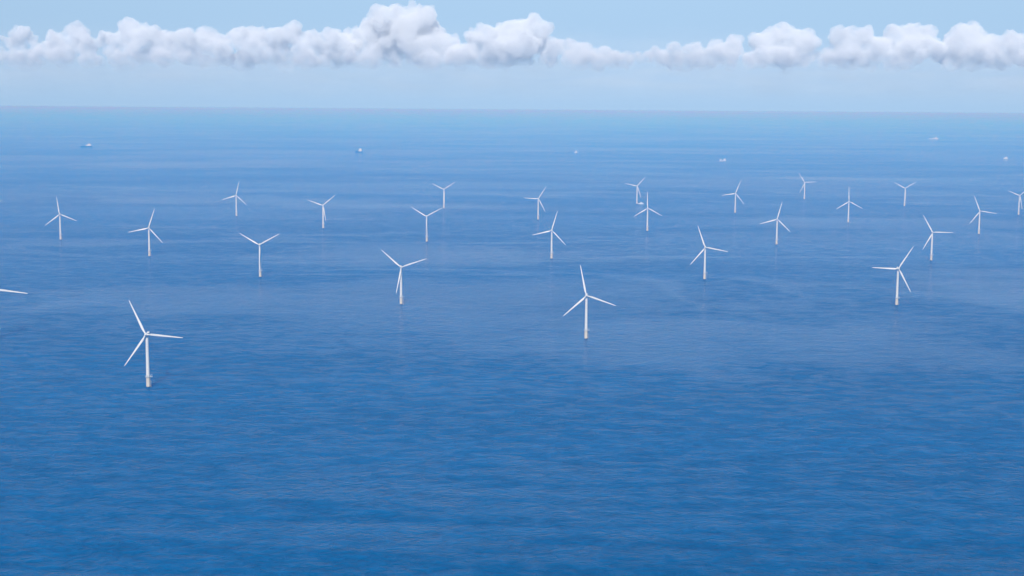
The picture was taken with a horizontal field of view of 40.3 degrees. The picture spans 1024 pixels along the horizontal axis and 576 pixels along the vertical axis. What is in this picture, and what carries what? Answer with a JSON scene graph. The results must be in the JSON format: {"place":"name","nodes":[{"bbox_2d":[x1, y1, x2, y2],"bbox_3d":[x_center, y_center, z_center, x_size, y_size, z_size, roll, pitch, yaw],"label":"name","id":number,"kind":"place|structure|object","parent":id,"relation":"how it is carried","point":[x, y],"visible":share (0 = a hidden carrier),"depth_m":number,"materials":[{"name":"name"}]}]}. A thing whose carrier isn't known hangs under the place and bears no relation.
{"place":"outdoors","nodes":[
{"label":"outdoors","id":0,"kind":"place"},
{"bbox_2d":[0,107,1023,575],"bbox_3d":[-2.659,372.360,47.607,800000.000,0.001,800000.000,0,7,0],"label":"sea","id":1,"kind":"structure","parent":0,"point":[806,395],"depth_m":2248.22,"materials":[{"name":"liquid"}]},
{"bbox_2d":[0,289,27,293],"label":"wind turbine","id":2,"kind":"object","parent":1,"relation":"in","point":[11,291],"visible":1,"depth_m":2252.87,"materials":[{"name":"paint"}]},
{"bbox_2d":[47,196,75,239],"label":"wind turbine","id":3,"kind":"object","parent":1,"relation":"in","point":[59,220],"visible":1,"depth_m":3952.70,"materials":[{"name":"paint"}]},
{"bbox_2d":[131,211,161,255],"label":"wind turbine","id":4,"kind":"object","parent":1,"relation":"in","point":[149,229],"visible":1,"depth_m":3527.25,"materials":[{"name":"paint"}]},
{"bbox_2d":[124,301,181,386],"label":"wind turbine","id":5,"kind":"object","parent":1,"relation":"in","point":[148,380],"visible":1,"depth_m":1875.28,"materials":[{"name":"paint"}]},
{"bbox_2d":[222,183,241,215],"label":"wind turbine","id":6,"kind":"object","parent":1,"relation":"in","point":[236,200],"visible":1,"depth_m":4855.90,"materials":[{"name":"paint"}]},
{"bbox_2d":[241,234,278,276],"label":"wind turbine","id":7,"kind":"object","parent":1,"relation":"in","point":[260,269],"visible":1,"depth_m":3107.89,"materials":[{"name":"paint"}]},
{"bbox_2d":[309,195,334,227],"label":"wind turbine","id":8,"kind":"object","parent":1,"relation":"in","point":[323,214],"visible":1,"depth_m":4390.00,"materials":[{"name":"paint"}]},
{"bbox_2d":[383,251,424,303],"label":"wind turbine","id":9,"kind":"object","parent":1,"relation":"in","point":[400,279],"visible":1,"depth_m":2690.44,"materials":[{"name":"paint"}]},
{"bbox_2d":[413,208,440,241],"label":"wind turbine","id":10,"kind":"object","parent":1,"relation":"in","point":[426,222],"visible":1,"depth_m":3965.14,"materials":[{"name":"paint"}]},
{"bbox_2d":[432,182,454,207],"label":"wind turbine","id":11,"kind":"object","parent":1,"relation":"in","point":[443,194],"visible":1,"depth_m":5304.68,"materials":[{"name":"paint"}]},
{"bbox_2d":[529,187,545,219],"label":"wind turbine","id":12,"kind":"object","parent":1,"relation":"in","point":[538,215],"visible":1,"depth_m":4797.13,"materials":[{"name":"paint"}]},
{"bbox_2d":[534,213,564,258],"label":"wind turbine","id":13,"kind":"object","parent":1,"relation":"in","point":[551,230],"visible":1,"depth_m":3534.54,"materials":[{"name":"paint"}]},
{"bbox_2d":[563,265,615,338],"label":"wind turbine","id":14,"kind":"object","parent":1,"relation":"in","point":[586,313],"visible":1,"depth_m":2299.15,"materials":[{"name":"paint"}]},
{"bbox_2d":[625,180,642,203],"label":"wind turbine","id":15,"kind":"object","parent":1,"relation":"in","point":[637,191],"visible":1,"depth_m":5643.59,"materials":[{"name":"paint"}]},
{"bbox_2d":[635,192,661,230],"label":"wind turbine","id":16,"kind":"object","parent":1,"relation":"in","point":[647,226],"visible":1,"depth_m":4371.06,"materials":[{"name":"paint"}]},
{"bbox_2d":[691,227,727,278],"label":"wind turbine","id":17,"kind":"object","parent":1,"relation":"in","point":[704,272],"visible":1,"depth_m":3126.58,"materials":[{"name":"paint"}]},
{"bbox_2d":[726,181,743,212],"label":"wind turbine","id":18,"kind":"object","parent":1,"relation":"in","point":[735,199],"visible":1,"depth_m":5187.86,"materials":[{"name":"paint"}]},
{"bbox_2d":[760,203,787,244],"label":"wind turbine","id":19,"kind":"object","parent":1,"relation":"in","point":[776,239],"visible":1,"depth_m":3960.39,"materials":[{"name":"paint"}]},
{"bbox_2d":[799,174,808,198],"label":"wind turbine","id":20,"kind":"object","parent":1,"relation":"in","point":[804,186],"visible":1,"depth_m":6020.87,"materials":[{"name":"paint"}]},
{"bbox_2d":[837,201,860,222],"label":"wind turbine","id":21,"kind":"object","parent":1,"relation":"in","point":[848,210],"visible":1,"depth_m":4770.60,"materials":[{"name":"paint"}]},
{"bbox_2d":[872,246,913,304],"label":"wind turbine","id":22,"kind":"object","parent":1,"relation":"in","point":[897,284],"visible":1,"depth_m":2727.60,"materials":[{"name":"paint"}]},
{"bbox_2d":[894,182,913,205],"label":"wind turbine","id":23,"kind":"object","parent":1,"relation":"in","point":[904,193],"visible":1,"depth_m":5612.49,"materials":[{"name":"paint"}]},
{"bbox_2d":[923,215,952,260],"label":"wind turbine","id":24,"kind":"object","parent":1,"relation":"in","point":[931,237],"visible":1,"depth_m":3559.75,"materials":[{"name":"paint"}]},
{"bbox_2d":[970,196,996,233],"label":"wind turbine","id":25,"kind":"object","parent":1,"relation":"in","point":[979,217],"visible":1,"depth_m":4343.43,"materials":[{"name":"paint"}]},
{"bbox_2d":[1010,191,1023,214],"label":"wind turbine","id":26,"kind":"object","parent":1,"relation":"in","point":[1019,201],"visible":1,"depth_m":5182.29,"materials":[{"name":"paint"}]},
{"bbox_2d":[0,0,1023,114],"label":"sky","id":27,"kind":"structure","parent":0,"point":[727,56],"materials":[{"name":"blue"}]}
]}

